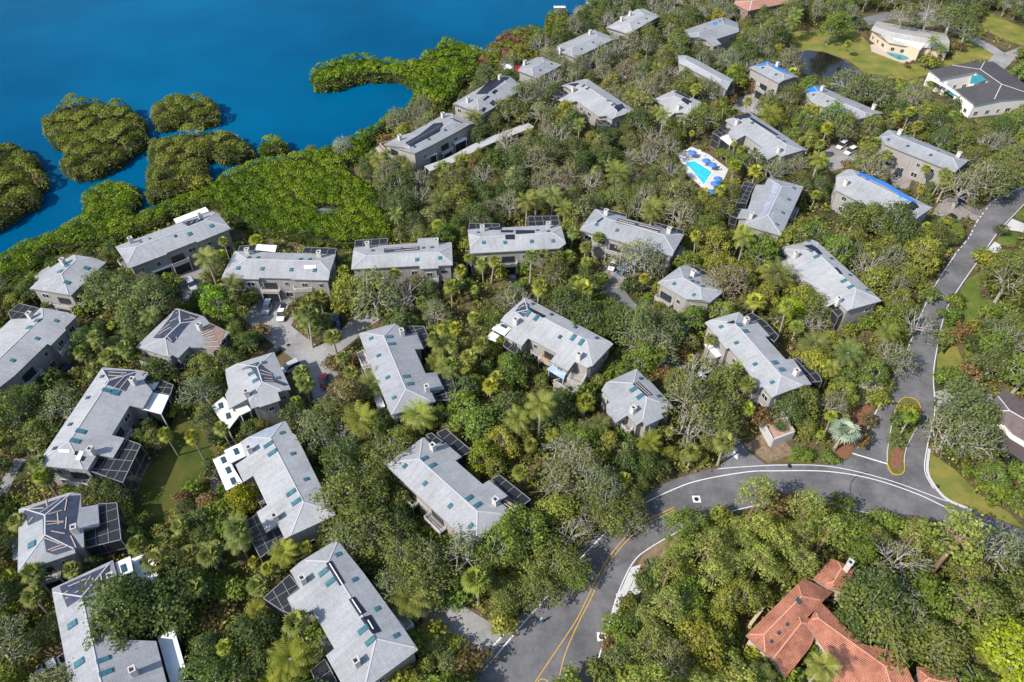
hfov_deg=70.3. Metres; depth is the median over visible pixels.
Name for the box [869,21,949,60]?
cream house
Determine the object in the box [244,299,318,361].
cul de sac
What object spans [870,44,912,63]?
garden pool
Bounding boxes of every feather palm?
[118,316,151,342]
[138,305,160,327]
[192,245,220,284]
[220,273,243,291]
[222,512,249,533]
[223,525,253,559]
[245,598,267,618]
[257,671,279,681]
[266,634,313,681]
[269,537,300,568]
[330,274,342,287]
[342,400,377,438]
[358,365,382,398]
[370,152,385,166]
[388,578,433,622]
[389,207,403,235]
[399,158,411,167]
[400,397,437,437]
[425,351,445,372]
[428,330,456,360]
[430,189,452,213]
[434,355,460,381]
[462,106,483,127]
[502,380,513,391]
[504,403,530,442]
[516,190,537,224]
[516,408,534,431]
[520,396,546,429]
[521,431,532,441]
[524,388,556,440]
[528,187,546,215]
[542,185,563,215]
[544,426,559,446]
[554,197,573,221]
[572,117,585,137]
[588,412,612,438]
[604,159,621,184]
[604,161,632,185]
[621,90,636,105]
[625,85,637,96]
[636,428,662,452]
[641,196,665,224]
[649,62,664,91]
[650,104,661,131]
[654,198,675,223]
[656,107,671,143]
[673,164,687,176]
[721,177,736,194]
[732,226,756,261]
[741,659,777,681]
[757,103,784,125]
[758,256,797,289]
[773,421,785,431]
[784,16,799,43]
[789,7,803,29]
[797,330,831,362]
[803,650,842,681]
[809,150,829,181]
[822,359,841,388]
[831,336,865,372]
[874,320,901,347]
[889,111,902,128]
[913,78,924,89]
[927,34,940,54]
[934,42,948,59]
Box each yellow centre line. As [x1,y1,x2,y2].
[535,507,673,681]
[558,510,673,678]
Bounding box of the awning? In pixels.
[504,64,520,71]
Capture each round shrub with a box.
[0,457,13,476]
[20,270,38,291]
[39,365,68,388]
[58,481,83,494]
[67,365,84,377]
[71,304,92,317]
[77,295,100,310]
[102,552,119,567]
[120,501,134,520]
[124,510,151,535]
[149,523,170,538]
[156,272,183,287]
[160,297,181,316]
[164,371,188,388]
[167,400,189,416]
[170,489,197,511]
[180,301,195,312]
[180,478,208,496]
[184,289,201,306]
[188,174,211,190]
[193,488,217,508]
[196,280,213,292]
[198,270,214,282]
[198,457,217,482]
[198,570,231,602]
[200,496,228,522]
[208,512,233,542]
[211,512,228,522]
[214,483,226,499]
[218,499,243,518]
[218,574,254,605]
[234,289,261,306]
[245,321,272,341]
[248,415,259,427]
[265,610,283,625]
[281,303,305,319]
[287,294,305,309]
[302,618,327,642]
[304,144,315,153]
[306,446,342,474]
[313,465,324,480]
[320,352,350,372]
[340,252,352,263]
[347,353,361,369]
[361,550,391,577]
[365,148,379,160]
[368,565,387,592]
[375,132,394,147]
[378,148,394,159]
[386,661,421,681]
[388,480,410,503]
[405,626,436,656]
[414,617,449,647]
[420,524,439,542]
[432,167,440,175]
[433,160,451,172]
[433,402,446,421]
[433,669,477,681]
[434,533,456,550]
[436,581,476,612]
[442,630,468,659]
[452,151,471,165]
[456,239,468,249]
[474,263,490,274]
[483,341,503,360]
[488,608,520,637]
[490,262,509,279]
[494,335,507,352]
[513,261,534,275]
[518,350,534,369]
[540,365,552,380]
[552,661,582,681]
[556,385,575,403]
[563,247,580,264]
[574,380,600,399]
[575,246,590,257]
[585,271,611,289]
[585,654,608,681]
[587,373,608,387]
[590,413,602,426]
[594,290,608,300]
[594,667,617,681]
[595,411,619,441]
[598,295,617,307]
[599,362,616,379]
[599,610,636,639]
[599,632,621,655]
[606,426,640,448]
[612,662,645,681]
[613,590,638,618]
[617,276,644,294]
[631,570,659,591]
[643,556,669,585]
[646,276,659,292]
[649,420,676,439]
[652,364,676,383]
[664,540,697,568]
[675,348,690,365]
[679,241,691,250]
[687,362,699,372]
[696,516,715,531]
[707,503,735,529]
[724,227,735,235]
[726,91,739,103]
[736,146,750,153]
[741,643,768,666]
[744,78,755,93]
[744,656,781,681]
[751,406,774,430]
[760,489,799,515]
[775,666,805,681]
[787,213,805,225]
[788,444,812,461]
[797,447,816,461]
[798,496,817,515]
[799,662,838,681]
[801,640,822,667]
[810,73,820,82]
[816,155,829,168]
[817,76,835,88]
[818,314,831,325]
[820,450,841,464]
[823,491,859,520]
[839,321,860,336]
[840,158,854,169]
[846,426,873,448]
[854,18,867,29]
[854,312,879,331]
[854,385,868,401]
[859,412,880,428]
[865,386,893,408]
[866,506,907,534]
[871,309,883,322]
[877,377,895,392]
[886,409,922,431]
[886,432,906,449]
[893,404,911,416]
[902,403,922,418]
[902,515,927,533]
[916,53,936,68]
[916,281,943,302]
[917,515,946,541]
[925,78,940,88]
[926,55,944,68]
[931,329,955,345]
[931,364,969,388]
[932,306,964,325]
[938,216,954,225]
[943,187,953,194]
[943,293,965,309]
[945,96,961,109]
[947,218,963,229]
[948,292,967,304]
[949,320,973,342]
[950,529,971,551]
[954,41,967,51]
[956,662,991,681]
[957,360,984,382]
[958,426,994,451]
[959,461,973,479]
[963,320,984,335]
[966,22,983,30]
[969,663,998,681]
[970,245,994,262]
[971,250,1000,269]
[971,480,1015,506]
[978,302,1001,320]
[980,5,989,13]
[981,275,992,283]
[992,224,1010,234]
[996,244,1015,254]
[996,298,1021,322]
[999,547,1020,562]
[1003,458,1023,482]
[1013,47,1023,58]
[1019,552,1023,564]
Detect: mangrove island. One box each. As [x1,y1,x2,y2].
[0,142,49,231]
[41,93,149,182]
[144,123,256,205]
[149,92,221,132]
[257,133,289,157]
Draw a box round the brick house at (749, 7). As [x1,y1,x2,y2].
[730,0,808,25]
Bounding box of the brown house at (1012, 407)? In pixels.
[989,389,1023,467]
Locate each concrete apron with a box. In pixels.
[629,564,641,594]
[988,242,1001,252]
[1005,219,1023,232]
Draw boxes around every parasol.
[688,150,696,157]
[702,158,710,165]
[708,163,716,169]
[710,181,718,188]
[714,176,722,181]
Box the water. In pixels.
[0,0,585,258]
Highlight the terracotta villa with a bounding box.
[745,557,973,681]
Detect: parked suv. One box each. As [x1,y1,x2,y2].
[185,276,197,290]
[261,298,273,314]
[282,358,301,374]
[332,314,341,330]
[616,265,633,275]
[836,139,848,149]
[844,145,857,155]
[893,167,901,176]
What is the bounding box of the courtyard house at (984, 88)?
[924,61,1023,117]
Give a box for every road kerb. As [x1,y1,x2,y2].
[609,597,622,623]
[616,572,633,598]
[926,448,971,510]
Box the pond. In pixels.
[795,50,858,90]
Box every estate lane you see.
[287,326,503,663]
[310,310,379,363]
[601,287,747,468]
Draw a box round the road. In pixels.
[470,185,1023,681]
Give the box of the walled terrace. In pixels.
[759,412,794,446]
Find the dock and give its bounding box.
[554,5,565,13]
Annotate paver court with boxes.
[175,264,208,305]
[597,267,622,287]
[731,94,762,114]
[821,143,858,169]
[890,171,911,188]
[931,192,981,220]
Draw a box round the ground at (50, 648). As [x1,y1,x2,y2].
[0,0,1023,681]
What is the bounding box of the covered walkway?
[425,123,533,173]
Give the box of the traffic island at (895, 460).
[887,397,920,474]
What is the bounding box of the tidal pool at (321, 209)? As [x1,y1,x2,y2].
[317,208,335,213]
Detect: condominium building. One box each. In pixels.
[0,303,79,401]
[12,493,131,591]
[30,255,106,315]
[38,367,179,497]
[52,551,190,681]
[115,207,233,280]
[135,309,231,374]
[212,352,290,442]
[213,421,335,568]
[222,244,339,302]
[263,540,417,681]
[351,237,457,291]
[357,323,457,432]
[380,111,474,170]
[386,428,530,558]
[453,74,521,127]
[465,216,565,275]
[487,297,612,401]
[518,57,560,96]
[554,79,634,137]
[556,29,617,74]
[579,207,684,276]
[600,369,672,442]
[606,9,660,50]
[653,90,700,132]
[653,264,723,322]
[672,55,733,104]
[677,17,742,60]
[702,312,821,416]
[710,113,806,176]
[727,178,803,252]
[746,61,798,103]
[771,240,880,331]
[799,85,883,139]
[830,169,932,239]
[874,129,969,190]
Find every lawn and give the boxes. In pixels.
[130,419,212,535]
[217,532,247,582]
[787,448,821,462]
[791,28,993,79]
[929,454,1023,527]
[937,343,962,383]
[940,273,1023,353]
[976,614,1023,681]
[982,12,1023,45]
[997,230,1018,245]
[1015,208,1023,219]
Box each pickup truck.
[37,653,65,675]
[276,304,287,320]
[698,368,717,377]
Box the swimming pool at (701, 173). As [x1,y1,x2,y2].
[678,147,727,189]
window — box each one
[41,293,50,298]
[49,360,56,368]
[52,469,63,473]
[58,339,64,346]
[68,325,74,332]
[124,412,130,422]
[188,246,196,252]
[247,282,255,285]
[285,292,293,296]
[531,352,537,360]
[585,235,591,240]
[617,418,625,425]
[761,392,768,401]
[910,171,917,177]
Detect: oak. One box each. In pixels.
[0,275,13,287]
[0,387,42,442]
[0,509,11,537]
[0,532,17,564]
[0,610,38,674]
[23,611,59,651]
[23,658,73,681]
[33,373,53,388]
[34,382,84,436]
[76,266,131,314]
[77,570,167,640]
[83,600,145,652]
[94,270,163,315]
[100,269,129,287]
[114,296,160,343]
[116,276,184,333]
[116,562,216,640]
[133,270,165,290]
[141,288,175,311]
[173,375,223,408]
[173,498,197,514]
[178,648,263,681]
[184,628,223,679]
[185,521,219,542]
[205,254,227,276]
[235,421,257,440]
[252,420,273,434]
[294,409,339,463]
[306,396,360,439]
[309,466,385,529]
[313,531,330,551]
[317,432,364,493]
[317,494,407,563]
[323,515,381,572]
[332,136,353,155]
[343,265,402,321]
[348,434,406,485]
[357,465,393,510]
[359,155,371,166]
[359,276,377,301]
[361,168,374,178]
[364,407,391,427]
[365,437,412,485]
[371,157,399,187]
[373,569,408,611]
[374,532,447,586]
[377,499,424,549]
[380,277,426,316]
[381,187,420,225]
[384,106,411,131]
[384,559,460,614]
[392,154,408,167]
[397,211,428,236]
[400,272,434,297]
[402,103,423,125]
[404,537,448,586]
[406,184,436,210]
[408,222,434,242]
[410,117,428,129]
[410,191,427,204]
[412,93,434,118]
[413,169,431,188]
[419,633,448,660]
[421,298,454,330]
[424,175,440,187]
[432,523,484,580]
[433,173,477,202]
[443,215,451,223]
[449,642,497,681]
[451,336,478,362]
[456,200,493,225]
[461,168,475,182]
[466,165,497,187]
[468,510,533,573]
[472,146,483,160]
[478,199,502,217]
[484,111,503,134]
[488,574,525,623]
[490,95,528,124]
[492,283,535,311]
[494,182,508,194]
[494,194,504,206]
[495,128,521,151]
[495,142,531,173]
[495,351,509,368]
[496,191,524,219]
[497,52,518,72]
[497,67,519,79]
[499,122,511,131]
[502,498,561,573]
[510,78,544,106]
[510,564,567,616]
[514,144,556,173]
[517,136,541,149]
[519,537,595,587]
[521,78,540,97]
[521,98,565,128]
[523,73,556,103]
[526,30,555,56]
[527,171,547,191]
[530,129,539,138]
[530,254,572,289]
[532,133,569,166]
[533,459,579,510]
[537,179,562,204]
[538,119,555,136]
[538,119,571,154]
[538,164,565,187]
[538,432,593,478]
[539,44,560,63]
[542,68,564,92]
[542,281,584,319]
[543,297,560,309]
[544,81,560,100]
[549,515,597,552]
[550,56,570,78]
[553,172,580,194]
[555,53,577,79]
[555,435,607,494]
[555,564,592,594]
[556,191,583,213]
[559,134,587,163]
[560,160,583,180]
[561,68,581,87]
[563,14,584,37]
[565,294,609,336]
[566,53,592,79]
[566,501,604,537]
[568,458,620,506]
[569,5,587,17]
[575,53,608,73]
[577,170,605,195]
[577,173,596,188]
[580,473,631,521]
[580,491,642,540]
[581,69,599,84]
[582,123,595,131]
[582,200,600,213]
[583,0,607,12]
[583,273,603,292]
[589,3,612,21]
[589,41,617,65]
[592,130,618,147]
[593,125,611,140]
[594,26,610,35]
[594,63,614,81]
[594,299,637,336]
[595,43,620,69]
[599,10,617,26]
[599,236,664,279]
[602,181,636,210]
[605,86,626,101]
[605,185,617,201]
[605,356,620,374]
[607,34,622,49]
[608,302,656,348]
[609,39,629,59]
[610,59,633,79]
[611,502,651,537]
[614,60,639,82]
[616,0,629,10]
[617,4,630,16]
[617,123,637,145]
[617,299,662,340]
[617,483,649,518]
[619,106,657,137]
[619,149,641,167]
[619,322,684,363]
[620,29,643,54]
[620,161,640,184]
[622,48,638,58]
[624,194,649,220]
[626,616,673,663]
[628,68,649,85]
[628,77,663,98]
[628,471,649,493]
[630,174,654,196]
[631,143,667,172]
[632,141,660,162]
[633,57,650,75]
[634,181,660,207]
[636,35,658,58]
[637,21,656,43]
[638,126,664,147]
[638,250,667,279]
[640,26,662,46]
[640,669,657,681]
[641,69,671,97]
[644,0,663,11]
[649,630,694,681]
[650,304,688,347]
[651,62,679,87]
[652,56,675,73]
[653,6,665,15]
[653,45,672,60]
[653,154,672,171]
[654,39,666,52]
[654,133,683,155]
[655,11,689,35]
[655,572,711,624]
[656,159,686,177]
[658,84,678,95]
[658,366,694,401]
[659,198,701,232]
[659,505,712,545]
[660,0,677,14]
[661,21,676,43]
[661,368,718,425]
[664,26,690,59]
[664,409,716,451]
[665,130,683,149]
[666,0,686,8]
[666,6,686,18]
[666,352,720,398]
[672,66,693,85]
[672,74,711,98]
[675,195,706,225]
[676,182,696,195]
[677,17,696,29]
[678,102,723,135]
[682,213,724,239]
[682,385,747,449]
[683,4,692,11]
[689,0,706,8]
[689,40,711,58]
[691,76,724,106]
[692,47,716,64]
[696,5,711,24]
[698,361,748,406]
[699,195,737,221]
[699,272,735,304]
[702,0,725,11]
[702,8,713,21]
[705,262,753,303]
[707,108,724,120]
[712,45,728,65]
[713,47,745,72]
[714,54,730,70]
[718,0,734,10]
[718,181,742,208]
[720,4,740,18]
[723,234,734,244]
[725,43,743,63]
[735,25,765,44]
[736,18,746,27]
[739,19,756,29]
[742,58,764,71]
[742,286,760,297]
[744,15,752,22]
[746,230,769,259]
[746,270,761,285]
[749,30,773,50]
[753,89,784,120]
[755,46,776,61]
[758,155,797,182]
[759,16,782,45]
[765,18,782,38]
[768,44,806,72]
[768,390,808,429]
[770,8,788,24]
[774,82,807,112]
[779,0,805,28]
[780,125,791,133]
[781,29,797,46]
[783,104,805,126]
[787,152,813,174]
[787,167,812,185]
[790,291,835,323]
[795,119,822,144]
[795,417,817,440]
[796,310,831,334]
[801,154,810,167]
[804,395,824,410]
[807,0,824,22]
[811,98,852,137]
[811,174,831,196]
[811,388,849,419]
[818,0,847,14]
[818,169,835,182]
[825,109,864,143]
[826,66,861,97]
[830,604,869,639]
[832,564,910,647]
[832,576,919,678]
[838,72,880,101]
[839,200,898,235]
[843,3,861,25]
[843,242,865,269]
[843,564,908,606]
[846,352,870,373]
[848,249,888,281]
[849,141,881,168]
[850,153,890,180]
[854,0,879,11]
[855,74,896,108]
[855,597,931,654]
[856,113,884,141]
[861,517,884,540]
[863,536,933,587]
[865,575,931,657]
[870,242,912,273]
[870,339,908,370]
[871,0,888,10]
[872,199,920,238]
[872,261,901,286]
[872,531,896,556]
[879,274,912,300]
[880,118,895,131]
[883,213,926,249]
[883,345,919,378]
[886,2,920,27]
[889,87,925,116]
[889,597,963,668]
[891,305,939,342]
[901,110,926,132]
[903,81,924,98]
[908,617,977,681]
[915,0,942,20]
[915,88,933,104]
[916,6,940,31]
[918,408,978,462]
[923,111,953,131]
[926,0,939,9]
[926,126,955,149]
[928,223,950,247]
[929,371,1002,440]
[930,122,959,142]
[935,2,975,33]
[935,236,947,252]
[935,416,1011,465]
[936,231,960,244]
[937,169,985,208]
[941,557,997,605]
[947,15,983,42]
[949,223,965,238]
[951,0,970,7]
[954,121,981,136]
[956,145,986,174]
[957,158,1007,200]
[957,399,1008,440]
[960,348,1016,381]
[962,332,985,352]
[963,523,1023,586]
[969,1,984,15]
[971,118,996,138]
[971,142,991,164]
[972,163,1022,200]
[974,128,1006,154]
[975,129,997,148]
[975,249,1023,303]
[977,0,996,3]
[983,0,997,7]
[986,248,1023,282]
[987,130,1014,152]
[987,323,1023,352]
[988,114,1012,137]
[990,144,1012,161]
[994,123,1022,143]
[995,159,1023,185]
[996,145,1023,171]
[997,572,1023,625]
[998,0,1016,14]
[1007,142,1023,168]
[1008,0,1023,16]
[1009,4,1023,25]
[1009,340,1023,359]
[1012,485,1023,512]
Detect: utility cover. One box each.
[597,632,605,640]
[692,496,700,502]
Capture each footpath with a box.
[0,458,25,495]
[211,469,227,512]
[421,611,436,630]
[620,277,650,289]
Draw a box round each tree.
[0,286,12,310]
[0,286,16,300]
[0,315,5,327]
[0,562,7,596]
[0,573,22,623]
[0,613,24,639]
[0,660,31,681]
[1,291,28,315]
[5,381,37,407]
[9,277,38,305]
[11,438,30,453]
[13,418,53,446]
[14,275,21,284]
[20,380,55,414]
[40,301,55,308]
[42,255,58,268]
[44,422,62,441]
[53,377,79,403]
[65,325,107,355]
[75,247,94,256]
[76,480,95,497]
[78,342,97,364]
[79,556,107,575]
[80,362,102,384]
[89,318,110,337]
[89,477,103,504]
[96,251,122,270]
[97,477,133,505]
[101,240,119,255]
[113,329,129,338]
[124,525,147,542]
[129,340,137,352]
[130,426,150,451]
[137,418,160,430]
[138,427,165,450]
[140,354,180,383]
[167,546,184,567]
[177,511,194,532]
[180,369,200,389]
[183,350,222,381]
[183,635,206,654]
[185,507,216,531]
[188,404,218,432]
[193,538,208,548]
[198,283,235,322]
[205,428,229,443]
[206,299,219,310]
[208,376,226,388]
[209,345,247,376]
[212,385,227,400]
[213,628,235,645]
[221,309,240,324]
[223,480,261,513]
[223,609,285,659]
[226,322,246,347]
[232,241,244,251]
[232,329,263,354]
[235,611,251,634]
[243,649,287,681]
[271,626,293,644]
[277,399,311,432]
[285,676,328,681]
[296,299,319,309]
[297,424,321,440]
[314,295,328,311]
[323,374,369,427]
[328,272,372,316]
[339,257,350,264]
[343,262,352,273]
[359,165,366,173]
[364,413,398,442]
[369,156,384,170]
[372,167,388,184]
[373,190,398,211]
[376,168,418,203]
[381,309,419,333]
[382,423,423,452]
[384,161,398,178]
[388,483,416,515]
[391,122,414,139]
[391,226,410,243]
[400,162,416,183]
[405,316,422,327]
[411,671,427,681]
[414,205,448,227]
[415,280,440,301]
[415,654,438,676]
[418,672,456,681]
[420,111,434,125]
[425,179,439,195]
[426,201,439,214]
[426,324,436,332]
[428,401,453,426]
[429,222,455,242]
[436,648,460,677]
[438,163,465,186]
[439,286,453,300]
[440,421,460,436]
[442,316,456,332]
[443,184,475,213]
[446,387,485,419]
[447,401,497,443]
[448,375,482,403]
[449,216,466,239]
[450,213,464,228]
[453,226,467,242]
[453,249,466,264]
[457,160,466,167]
[458,89,465,98]
[462,277,478,292]
[465,438,498,478]
[466,156,477,164]
[467,160,478,172]
[467,372,484,390]
[468,125,486,143]
[468,179,491,199]
[469,334,476,342]
[470,81,480,89]
[470,311,503,335]
[472,63,497,88]
[473,190,498,207]
[474,124,496,138]
[475,146,511,175]
[475,358,494,376]
[477,566,497,589]
[478,400,488,406]
[479,389,531,430]
[480,454,506,480]
[482,422,521,458]
[485,185,495,194]
[486,176,502,188]
[486,210,505,226]
[492,573,511,594]
[493,167,514,182]
[496,350,529,386]
[502,164,528,190]
[503,181,527,206]
[507,43,535,65]
[507,279,530,303]
[510,568,527,596]
[513,108,532,123]
[515,360,537,380]
[515,559,535,577]
[516,165,528,183]
[517,136,543,164]
[520,130,533,139]
[529,282,552,303]
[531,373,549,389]
[532,492,582,533]
[536,388,577,435]
[537,509,553,526]
[538,198,546,209]
[542,532,558,552]
[548,99,580,131]
[549,21,573,44]
[554,417,578,447]
[557,108,583,139]
[558,217,581,244]
[566,184,582,201]
[566,496,580,504]
[567,425,603,455]
[568,416,596,437]
[571,191,604,223]
[572,149,594,176]
[573,10,590,24]
[574,264,594,286]
[576,18,599,34]
[582,392,599,413]
[583,0,599,17]
[583,130,597,154]
[588,133,610,162]
[588,164,604,183]
[589,299,610,315]
[591,19,602,26]
[593,145,626,174]
[593,190,610,207]
[593,430,619,462]
[597,181,607,191]
[599,0,625,16]
[599,71,624,91]
[602,467,618,489]
[602,642,633,670]
[606,127,622,146]
[609,440,638,461]
[609,449,639,480]
[611,627,628,648]
[612,60,622,67]
[612,203,630,217]
[612,360,634,377]
[613,347,626,362]
[615,81,637,102]
[617,635,642,659]
[618,132,639,154]
[618,159,634,178]
[618,660,670,681]
[620,340,661,374]
[621,611,644,636]
[627,0,647,9]
[628,183,640,201]
[629,90,656,123]
[629,602,648,619]
[630,91,648,108]
[631,53,643,66]
[632,447,666,479]
[633,605,657,626]
[633,656,657,672]
[637,62,656,79]
[638,169,647,176]
[638,292,653,305]
[641,436,664,451]
[641,585,668,611]
[645,56,652,63]
[645,167,665,189]
[646,164,661,179]
[646,583,686,629]
[650,301,664,313]
[651,548,684,588]
[654,459,672,478]
[655,172,672,194]
[657,176,698,208]
[659,116,686,136]
[659,444,679,462]
[662,538,696,574]
[664,624,682,648]
[665,673,685,681]
[670,155,681,167]
[671,248,701,268]
[672,47,689,62]
[674,303,708,333]
[676,615,728,676]
[679,560,698,578]
[681,5,703,26]
[681,333,700,350]
[683,654,711,681]
[686,526,732,575]
[686,607,708,627]
[687,666,704,681]
[687,671,724,681]
[688,240,699,250]
[692,541,715,563]
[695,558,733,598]
[696,251,714,268]
[700,224,732,259]
[702,253,725,276]
[702,597,738,644]
[703,526,723,542]
[705,299,734,318]
[706,7,728,20]
[706,662,735,681]
[707,573,765,616]
[708,99,721,110]
[709,193,722,203]
[709,550,724,571]
[710,585,736,612]
[712,527,732,548]
[712,664,759,681]
[713,646,744,672]
[715,147,726,158]
[717,628,734,648]
[718,240,734,251]
[718,548,747,584]
[719,148,734,159]
[719,256,737,276]
[720,3,738,14]
[720,304,744,314]
[721,108,729,115]
[724,111,736,119]
[725,153,745,172]
[725,516,750,547]
[726,62,750,90]
[726,260,757,288]
[727,528,758,555]
[729,37,750,58]
[729,550,750,571]
[729,658,746,679]
[731,232,754,249]
[732,293,752,312]
[732,415,749,431]
[735,471,779,521]
[737,40,762,70]
[739,149,769,178]
[739,509,777,548]
[740,234,781,269]
[740,542,778,582]
[740,579,775,607]
[752,4,772,26]
[752,512,788,537]
[753,279,780,313]
[754,549,775,574]
[757,557,792,584]
[760,43,774,58]
[760,307,787,327]
[762,521,795,558]
[769,27,793,52]
[770,114,790,131]
[772,43,787,56]
[773,221,811,253]
[773,296,807,320]
[774,161,792,179]
[779,280,818,313]
[779,317,792,330]
[782,516,816,559]
[782,543,820,579]
[783,126,803,142]
[784,485,829,533]
[784,520,801,543]
[787,216,814,230]
[788,384,821,424]
[789,108,812,127]
[789,344,839,378]
[791,0,809,14]
[797,75,815,92]
[797,129,819,154]
[797,180,814,199]
[799,218,832,245]
[805,511,829,529]
[806,16,815,25]
[808,513,850,556]
[809,168,819,178]
[810,189,829,203]
[813,530,829,546]
[817,11,843,44]
[818,233,855,265]
[818,329,843,354]
[821,512,870,550]
[822,10,855,39]
[827,379,859,410]
[829,367,857,390]
[837,200,874,231]
[840,228,865,251]
[844,534,879,576]
[845,0,855,13]
[849,158,867,173]
[855,357,890,387]
[857,240,879,262]
[861,263,891,294]
[861,522,885,542]
[869,300,909,333]
[875,232,903,255]
[881,288,915,310]
[882,97,912,123]
[889,337,903,350]
[890,81,913,99]
[892,255,905,269]
[895,516,938,555]
[898,260,917,278]
[898,266,926,290]
[903,236,942,276]
[903,307,914,321]
[903,572,935,595]
[907,569,953,625]
[912,0,928,7]
[913,229,935,245]
[914,99,940,121]
[916,130,931,140]
[918,193,932,203]
[923,181,935,195]
[925,536,948,556]
[925,538,940,556]
[926,589,955,610]
[927,501,991,576]
[929,253,945,265]
[930,218,943,228]
[931,98,941,105]
[932,104,948,123]
[934,183,945,193]
[934,551,954,570]
[939,576,1013,635]
[946,109,961,124]
[946,130,976,153]
[947,550,967,566]
[949,584,989,616]
[961,5,978,17]
[961,613,1007,669]
[964,118,975,123]
[965,330,989,345]
[967,462,1015,492]
[974,317,1001,335]
[975,329,990,338]
[975,612,1023,681]
[977,328,1014,363]
[978,445,1000,457]
[978,451,1001,461]
[980,152,1002,166]
[980,458,1005,472]
[983,579,1010,604]
[993,352,1023,396]
[996,0,1003,10]
[997,112,1009,120]
[997,316,1015,330]
[1004,489,1023,506]
[1005,312,1023,326]
[1006,59,1023,79]
[1008,7,1020,18]
[1008,106,1023,121]
[1008,328,1023,342]
[1008,349,1022,360]
[1010,113,1023,132]
[1011,127,1023,142]
[1013,462,1023,492]
[1014,575,1023,586]
[1015,322,1023,335]
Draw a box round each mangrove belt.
[0,136,393,287]
[309,35,487,144]
[476,8,571,76]
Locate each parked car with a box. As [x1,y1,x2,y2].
[55,364,75,377]
[265,346,281,354]
[319,372,328,389]
[509,270,516,281]
[607,259,616,270]
[945,213,956,219]
[957,194,964,203]
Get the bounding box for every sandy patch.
[370,146,380,157]
[638,536,684,566]
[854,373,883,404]
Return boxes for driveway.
[852,11,955,28]
[935,387,992,430]
[948,29,1023,57]
[988,53,1014,68]
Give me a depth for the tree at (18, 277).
180.50 m
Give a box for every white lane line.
[484,470,1021,669]
[608,502,1023,625]
[718,465,945,500]
[852,453,886,463]
[857,253,955,448]
[924,204,1023,487]
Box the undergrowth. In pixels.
[0,0,1023,681]
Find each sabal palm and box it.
[0,568,19,585]
[4,512,24,531]
[15,577,42,594]
[17,616,28,629]
[18,562,51,594]
[19,584,49,614]
[26,439,43,455]
[26,454,55,485]
[31,469,49,489]
[34,466,58,495]
[61,560,83,579]
[73,345,91,370]
[84,362,100,378]
[86,329,105,353]
[90,342,105,357]
[96,347,120,367]
[105,335,126,361]
[106,321,116,331]
[115,339,138,369]
[125,534,147,557]
[140,547,171,577]
[154,532,171,550]
[157,426,178,455]
[169,517,188,541]
[176,544,202,569]
[181,576,207,603]
[183,428,204,459]
[194,541,209,559]
[194,544,223,576]
[207,540,225,565]
[210,283,226,307]
[213,420,231,446]
[215,249,227,267]
[215,638,234,659]
[218,236,229,260]
[225,518,250,556]
[227,288,243,317]
[236,306,250,323]
[236,507,248,515]
[245,573,269,598]
[247,555,259,570]
[248,233,264,244]
[260,560,276,579]
[281,608,311,646]
[289,395,302,403]
[291,307,306,333]
[292,364,310,394]
[293,374,315,403]
[298,305,318,347]
[298,315,309,339]
[298,540,313,556]
[300,296,314,310]
[302,642,326,664]
[309,307,322,322]
[310,318,327,342]
[310,325,321,344]
[311,289,329,316]
[316,318,330,337]
[321,312,332,329]
[323,329,342,354]
[335,350,348,366]
[337,265,350,276]
[342,364,359,386]
[387,268,400,293]
[393,291,402,305]
[415,296,428,315]
[425,330,440,359]
[426,412,435,428]
[431,219,441,242]
[436,323,446,334]
[442,356,457,376]
[444,279,459,308]
[446,341,458,358]
[448,321,461,340]
[452,420,462,438]
[453,263,467,277]
[454,277,464,297]
[458,360,472,376]
[459,348,477,374]
[460,565,490,604]
[463,253,475,275]
[467,310,478,336]
[469,285,479,297]
[471,336,489,360]
[475,256,488,282]
[482,377,499,405]
[488,255,499,284]
[489,370,503,393]
[510,463,528,490]
[521,277,528,284]
[523,437,537,457]
[524,249,538,283]
[532,278,548,302]
[538,248,549,274]
[551,250,563,278]
[563,249,575,274]
[566,227,578,249]
[568,274,582,287]
[572,277,592,297]
[575,393,595,418]
[579,241,592,256]
[580,256,592,267]
[591,231,604,257]
[593,446,607,462]
[614,471,632,492]
[639,273,649,292]
[655,345,668,370]
[664,427,674,446]
[678,449,688,463]
[682,444,700,468]
[687,354,694,362]
[688,130,694,142]
[688,230,701,252]
[690,83,701,97]
[697,187,710,206]
[697,241,704,254]
[700,453,708,467]
[701,334,716,359]
[701,434,716,453]
[710,429,737,465]
[715,185,725,197]
[719,96,728,123]
[727,159,742,184]
[730,140,737,155]
[732,224,750,256]
[732,361,744,374]
[735,375,757,410]
[736,145,744,156]
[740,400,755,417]
[742,96,751,113]
[744,292,767,312]
[748,164,762,182]
[757,263,771,284]
[778,298,794,337]
[785,278,795,287]
[788,67,799,76]
[789,319,804,340]
[804,103,811,109]
[809,104,820,129]
[809,190,821,208]
[815,139,824,153]
[816,430,825,443]
[820,122,833,139]
[823,410,837,432]
[826,385,836,396]
[829,417,861,450]
[839,413,849,427]
[844,40,851,50]
[858,135,870,157]
[867,252,876,264]
[868,137,881,157]
[880,149,893,172]
[895,77,903,83]
[900,408,919,433]
[903,106,915,129]
[911,120,923,137]
[916,185,925,199]
[918,163,931,186]
[922,222,930,231]
[932,167,951,194]
[936,174,955,202]
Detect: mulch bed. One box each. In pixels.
[744,434,793,462]
[825,403,873,460]
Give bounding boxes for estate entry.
[718,444,764,469]

